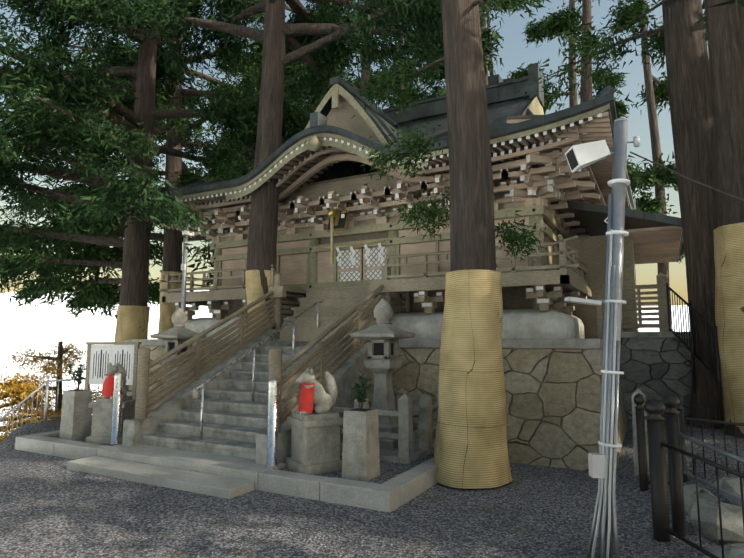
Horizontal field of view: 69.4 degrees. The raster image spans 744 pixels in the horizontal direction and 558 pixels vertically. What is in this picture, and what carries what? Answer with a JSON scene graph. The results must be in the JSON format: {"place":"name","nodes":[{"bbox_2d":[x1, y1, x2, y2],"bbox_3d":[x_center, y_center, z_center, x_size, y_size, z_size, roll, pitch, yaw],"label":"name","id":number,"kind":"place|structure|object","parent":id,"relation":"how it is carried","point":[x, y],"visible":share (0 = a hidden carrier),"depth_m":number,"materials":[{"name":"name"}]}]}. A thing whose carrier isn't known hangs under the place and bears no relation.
{"place":"outdoors","nodes":[
{"label":"outdoors","id":0,"kind":"place"},
{"bbox_2d":[0,0,708,306],"label":"sky","id":1,"kind":"structure","parent":0,"point":[514,52],"materials":[{"name":"blue"}]},
{"bbox_2d":[0,290,730,557],"bbox_3d":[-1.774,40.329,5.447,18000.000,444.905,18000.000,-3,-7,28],"label":"ground","id":2,"kind":"structure","parent":0,"point":[52,506],"depth_m":5.88,"materials":[{"name":"grey gravel"}]},
{"bbox_2d":[0,361,62,442],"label":"shrub","id":3,"kind":"object","parent":2,"relation":"on","point":[21,390],"visible":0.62,"depth_m":13.57,"materials":[{"name":"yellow plant"}]},
{"bbox_2d":[0,379,98,439],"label":"railing","id":4,"kind":"object","parent":2,"relation":"on","point":[46,400],"visible":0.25,"depth_m":12.50,"materials":[{"name":"metal"}]},
{"bbox_2d":[0,339,102,434],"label":"maple","id":5,"kind":"object","parent":2,"relation":"on","point":[60,359],"visible":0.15,"depth_m":16.92,"materials":[{"name":"orange plant"}]},
{"bbox_2d":[0,23,207,318],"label":"cedar","id":6,"kind":"object","parent":2,"relation":"on","point":[94,289],"visible":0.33,"depth_m":22.63,"materials":[{"name":"green plant"}]},
{"bbox_2d":[0,0,312,332],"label":"cedar","id":7,"kind":"object","parent":2,"relation":"on","point":[179,132],"visible":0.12,"depth_m":18.67,"materials":[{"name":"green plant"}]},
{"bbox_2d":[0,0,314,344],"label":"cedar","id":8,"kind":"object","parent":2,"relation":"on","point":[57,119],"visible":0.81,"depth_m":13.68,"materials":[{"name":"green plant"}]},
{"bbox_2d":[181,218,193,327],"bbox_3d":[-4.167,0.912,11.927,0.140,4.700,0.464,5,-8,-36],"label":"lamp pole","id":9,"kind":"object","parent":2,"relation":"on","point":[184,273],"visible":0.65,"depth_m":12.14,"materials":[{"name":"metal"}]},
{"bbox_2d":[15,425,437,511],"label":"stone curb","id":10,"kind":"structure","parent":2,"relation":"on","point":[223,476],"depth_m":7.11,"materials":[{"name":"stone"}]},
{"bbox_2d":[266,379,279,466],"bbox_3d":[-1.360,1.955,7.366,0.169,1.155,0.169,1,-7,-9],"label":"bollard","id":11,"kind":"object","parent":10,"relation":"on","point":[272,428],"visible":1,"depth_m":7.31,"materials":[{"name":"silver metal"}]},
{"bbox_2d":[52,430,433,483],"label":"platform gravel","id":12,"kind":"structure","parent":2,"relation":"on","point":[389,470],"depth_m":7.28,"materials":[{"name":"grey gravel"}]},
{"bbox_2d":[59,363,91,440],"bbox_3d":[-5.304,2.204,9.667,0.360,1.390,0.365,-3,-7,28],"label":"sakaki stand","id":13,"kind":"object","parent":12,"relation":"on","point":[76,413],"visible":0.98,"depth_m":9.54,"materials":[{"name":"stone"}]},
{"bbox_2d":[86,362,135,443],"bbox_3d":[-4.523,2.147,9.452,0.620,1.355,0.652,0,-7,-2],"label":"fox statue","id":14,"kind":"object","parent":12,"relation":"on","point":[102,407],"visible":0.79,"depth_m":9.17,"materials":[{"name":"stone"}]},
{"bbox_2d":[85,342,141,417],"bbox_3d":[-5.255,2.128,10.829,1.160,1.705,0.120,-1,-7,8],"label":"notice board","id":15,"kind":"object","parent":12,"relation":"on","point":[99,358],"visible":0.79,"depth_m":10.86,"materials":[{"name":"white wood"}]},
{"bbox_2d":[110,372,123,443],"bbox_3d":[-4.213,2.128,8.892,0.169,1.155,0.169,1,-7,-9],"label":"bollard","id":16,"kind":"object","parent":12,"relation":"on","point":[117,408],"visible":1,"depth_m":8.84,"materials":[{"name":"silver metal"}]},
{"bbox_2d":[125,381,178,413],"bbox_3d":[-4.121,2.587,11.305,1.680,1.030,1.680,-3,-7,28],"label":"stone fence","id":17,"kind":"object","parent":12,"relation":"on","point":[129,392],"visible":0.02,"depth_m":10.88,"materials":[{"name":"stone"}]},
{"bbox_2d":[150,308,206,408],"bbox_3d":[-4.121,1.807,11.394,0.820,2.400,0.820,-3,-7,28],"label":"stone lantern","id":18,"kind":"object","parent":17,"relation":"on","point":[178,334],"visible":0.48,"depth_m":11.31,"materials":[{"name":"stone"}]},
{"bbox_2d":[285,368,342,474],"bbox_3d":[-0.767,1.918,7.442,0.652,1.355,0.620,4,-8,-31],"label":"fox statue","id":19,"kind":"object","parent":12,"relation":"on","point":[314,421],"visible":1,"depth_m":7.25,"materials":[{"name":"stone"}]},
{"bbox_2d":[342,370,379,481],"bbox_3d":[-0.141,1.892,6.976,0.360,1.402,0.360,-3,-7,28],"label":"sakaki stand","id":20,"kind":"object","parent":12,"relation":"on","point":[360,457],"visible":0.98,"depth_m":6.83,"materials":[{"name":"stone"}]},
{"bbox_2d":[329,387,437,463],"bbox_3d":[0.187,2.299,8.775,1.680,1.030,1.680,-3,-7,28],"label":"stone fence","id":21,"kind":"object","parent":12,"relation":"on","point":[411,448],"visible":0.35,"depth_m":8.10,"materials":[{"name":"stone"}]},
{"bbox_2d":[350,299,415,448],"bbox_3d":[0.187,1.519,8.864,0.820,2.400,0.820,-3,-7,28],"label":"stone lantern","id":22,"kind":"object","parent":21,"relation":"on","point":[383,362],"visible":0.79,"depth_m":8.72,"materials":[{"name":"stone"}]},
{"bbox_2d":[122,329,371,464],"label":"stone stairs","id":23,"kind":"structure","parent":2,"relation":"on","point":[234,420],"depth_m":9.10,"materials":[{"name":"stone"}]},
{"bbox_2d":[196,301,322,439],"bbox_3d":[-1.886,1.545,9.827,0.042,2.514,3.440,-3,-7,28],"label":"steel handrail","id":24,"kind":"object","parent":23,"relation":"attached to","point":[233,363],"visible":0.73,"depth_m":9.43,"materials":[{"name":"silver metal"}]},
{"bbox_2d":[135,265,410,432],"bbox_3d":[-1.537,1.070,10.364,2.956,2.832,4.691,-3,-7,28],"label":"stair balustrade","id":25,"kind":"object","parent":23,"relation":"on","point":[144,407],"visible":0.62,"depth_m":9.57,"materials":[{"name":"brown wood"}]},
{"bbox_2d":[277,285,379,341],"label":"wooden steps","id":26,"kind":"structure","parent":23,"relation":"on","point":[337,303],"depth_m":11.61,"materials":[{"name":"brown wood"}]},
{"bbox_2d":[214,40,307,160],"bbox_3d":[-5.992,-1.942,33.395,10.720,28.697,8.194,-3,-7,28],"label":"cedar","id":27,"kind":"object","parent":2,"relation":"on","point":[228,142],"visible":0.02,"depth_m":33.73,"materials":[{"name":"green plant"}]},
{"bbox_2d":[6,0,523,328],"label":"cedar","id":28,"kind":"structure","parent":2,"relation":"on","point":[150,12],"depth_m":13.13,"materials":[{"name":"green plant"}]},
{"bbox_2d":[244,270,278,337],"bbox_3d":[-2.549,0.605,12.367,0.769,1.550,0.802,-3,-7,28],"label":"tree trunk wrap","id":29,"kind":"object","parent":28,"relation":"attached to","point":[254,290],"visible":0.35,"depth_m":12.06,"materials":[{"name":"beige wicker"}]},
{"bbox_2d":[182,4,358,285],"bbox_3d":[-3.981,-3.449,25.163,9.878,23.011,11.980,-3,-7,28],"label":"cedar","id":30,"kind":"object","parent":2,"relation":"on","point":[204,254],"visible":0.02,"depth_m":24.16,"materials":[{"name":"green plant"}]},
{"bbox_2d":[204,0,487,161],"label":"cedar","id":31,"kind":"object","parent":2,"relation":"on","point":[299,82],"visible":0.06,"depth_m":22.18,"materials":[{"name":"green plant"}]},
{"bbox_2d":[124,339,628,470],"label":"stone retaining wall","id":32,"kind":"structure","parent":2,"relation":"on","point":[553,396],"depth_m":8.43,"materials":[{"name":"stone"}]},
{"bbox_2d":[185,309,584,338],"bbox_3d":[0.632,1.333,14.388,9.500,0.560,6.250,-3,-7,28],"label":"foundation mound","id":33,"kind":"object","parent":32,"relation":"on","point":[530,324],"visible":0.27,"depth_m":10.47,"materials":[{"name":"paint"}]},
{"bbox_2d":[159,146,601,319],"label":"shrine hall","id":34,"kind":"structure","parent":33,"relation":"on","point":[340,232],"depth_m":11.94,"materials":[{"name":"brown wood"}]},
{"bbox_2d":[127,112,629,236],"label":"rafters","id":35,"kind":"object","parent":34,"relation":"on","point":[591,129],"visible":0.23,"depth_m":11.08,"materials":[{"name":"brown wood"}]},
{"bbox_2d":[103,63,635,212],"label":"roof","id":36,"kind":"structure","parent":35,"relation":"on","point":[340,106],"depth_m":12.32,"materials":[{"name":"grey tile"}]},
{"bbox_2d":[551,201,682,338],"bbox_3d":[6.255,-0.034,13.697,2.900,3.120,5.600,-3,-7,28],"label":"side annex","id":37,"kind":"object","parent":32,"relation":"on","point":[653,238],"visible":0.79,"depth_m":12.05,"materials":[{"name":"brown wood"}]},
{"bbox_2d":[346,0,427,101],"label":"cedar","id":38,"kind":"object","parent":2,"relation":"on","point":[372,81],"depth_m":35.70,"materials":[{"name":"green plant"}]},
{"bbox_2d":[401,10,499,100],"bbox_3d":[5.163,-6.865,28.665,10.091,24.970,8.945,2,-7,-16],"label":"cedar","id":39,"kind":"object","parent":2,"relation":"on","point":[435,91],"depth_m":27.98,"materials":[{"name":"green plant"}]},
{"bbox_2d":[352,0,550,488],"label":"cedar","id":40,"kind":"object","parent":2,"relation":"on","point":[471,450],"visible":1,"depth_m":7.50,"materials":[{"name":"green plant"}]},
{"bbox_2d":[410,0,528,88],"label":"cedar","id":41,"kind":"object","parent":2,"relation":"on","point":[494,37],"visible":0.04,"depth_m":20.35,"materials":[{"name":"green plant"}]},
{"bbox_2d":[485,0,554,93],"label":"cedar","id":42,"kind":"object","parent":2,"relation":"on","point":[519,74],"depth_m":43.29,"materials":[{"name":"green plant"}]},
{"bbox_2d":[522,0,653,196],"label":"cedar","id":43,"kind":"object","parent":2,"relation":"on","point":[555,24],"visible":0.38,"depth_m":34.96,"materials":[{"name":"green plant"}]},
{"bbox_2d":[515,0,723,428],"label":"cedar","id":44,"kind":"object","parent":2,"relation":"on","point":[688,77],"visible":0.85,"depth_m":9.90,"materials":[{"name":"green plant"}]},
{"bbox_2d":[568,0,677,331],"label":"cedar","id":45,"kind":"object","parent":2,"relation":"on","point":[654,94],"visible":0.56,"depth_m":26.91,"materials":[{"name":"green plant"}]},
{"bbox_2d":[580,0,667,195],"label":"cedar","id":46,"kind":"object","parent":2,"relation":"on","point":[635,176],"visible":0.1,"depth_m":22.46,"materials":[{"name":"green plant"}]},
{"bbox_2d":[631,388,649,475],"bbox_3d":[3.678,2.127,7.360,0.200,1.250,0.200,-3,-7,28],"label":"fence post","id":47,"kind":"object","parent":2,"relation":"on","point":[635,451],"visible":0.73,"depth_m":7.29,"materials":[{"name":"metal"}]},
{"bbox_2d":[561,0,743,438],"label":"cedar","id":48,"kind":"object","parent":2,"relation":"on","point":[725,29],"visible":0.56,"depth_m":8.79,"materials":[{"name":"green plant"}]},
{"bbox_2d":[564,118,743,557],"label":"utility pole","id":49,"kind":"object","parent":2,"relation":"on","point":[602,465],"visible":1,"depth_m":4.97,"materials":[{"name":"metal"}]},
{"bbox_2d":[620,332,691,429],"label":"stone wall","id":50,"kind":"structure","parent":2,"relation":"on","point":[655,365],"depth_m":10.42,"materials":[{"name":"stone"}]},
{"bbox_2d":[596,273,668,338],"bbox_3d":[5.060,0.506,10.444,1.202,1.310,1.082,-3,-7,28],"label":"wooden fence","id":51,"kind":"object","parent":50,"relation":"on","point":[661,308],"visible":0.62,"depth_m":10.66,"materials":[{"name":"brown wood"}]},
{"bbox_2d":[666,283,723,426],"bbox_3d":[5.704,1.217,9.569,0.063,2.500,1.769,-1,-7,7],"label":"iron railing","id":52,"kind":"object","parent":50,"relation":"on","point":[691,349],"visible":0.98,"depth_m":9.47,"materials":[{"name":"black metal"}]},
{"bbox_2d":[635,0,706,69],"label":"cedar","id":53,"kind":"object","parent":2,"relation":"on","point":[658,41],"visible":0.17,"depth_m":17.29,"materials":[{"name":"green plant"}]},
{"bbox_2d":[662,393,685,536],"bbox_3d":[3.032,2.139,5.343,0.156,1.970,0.156,-3,-7,28],"label":"fence post","id":54,"kind":"object","parent":2,"relation":"on","point":[671,402],"visible":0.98,"depth_m":5.34,"materials":[{"name":"black metal"}]},
{"bbox_2d":[616,424,743,505],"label":"root mound","id":55,"kind":"object","parent":2,"relation":"on","point":[626,478],"depth_m":7.46,"materials":[{"name":"grey gravel"}]},
{"bbox_2d":[634,393,743,490],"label":"iron rail","id":56,"kind":"object","parent":2,"relation":"on","point":[639,402],"visible":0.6,"depth_m":6.79,"materials":[{"name":"black metal"}]},
{"bbox_2d":[643,399,743,557],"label":"iron rail","id":57,"kind":"object","parent":2,"relation":"on","point":[654,409],"visible":1,"depth_m":5.15,"materials":[{"name":"black metal"}]},
{"bbox_2d":[679,32,707,263],"bbox_3d":[23.637,-10.815,36.886,8.208,34.685,9.976,2,-7,-14],"label":"cedar","id":58,"kind":"object","parent":2,"relation":"on","point":[682,252],"visible":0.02,"depth_m":37.67,"materials":[{"name":"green plant"}]},
{"bbox_2d":[665,442,743,557],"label":"rocks","id":59,"kind":"object","parent":2,"relation":"on","point":[732,525],"visible":0.35,"depth_m":5.32,"materials":[{"name":"stone"}]},
{"bbox_2d":[680,432,743,500],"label":"stair handrail","id":60,"kind":"object","parent":2,"relation":"on","point":[715,449],"visible":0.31,"depth_m":5.14,"materials":[{"name":"metal"}]},
{"bbox_2d":[695,0,743,31],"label":"cedar","id":61,"kind":"object","parent":2,"relation":"on","point":[741,2],"visible":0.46,"depth_m":8.68,"materials":[{"name":"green plant"}]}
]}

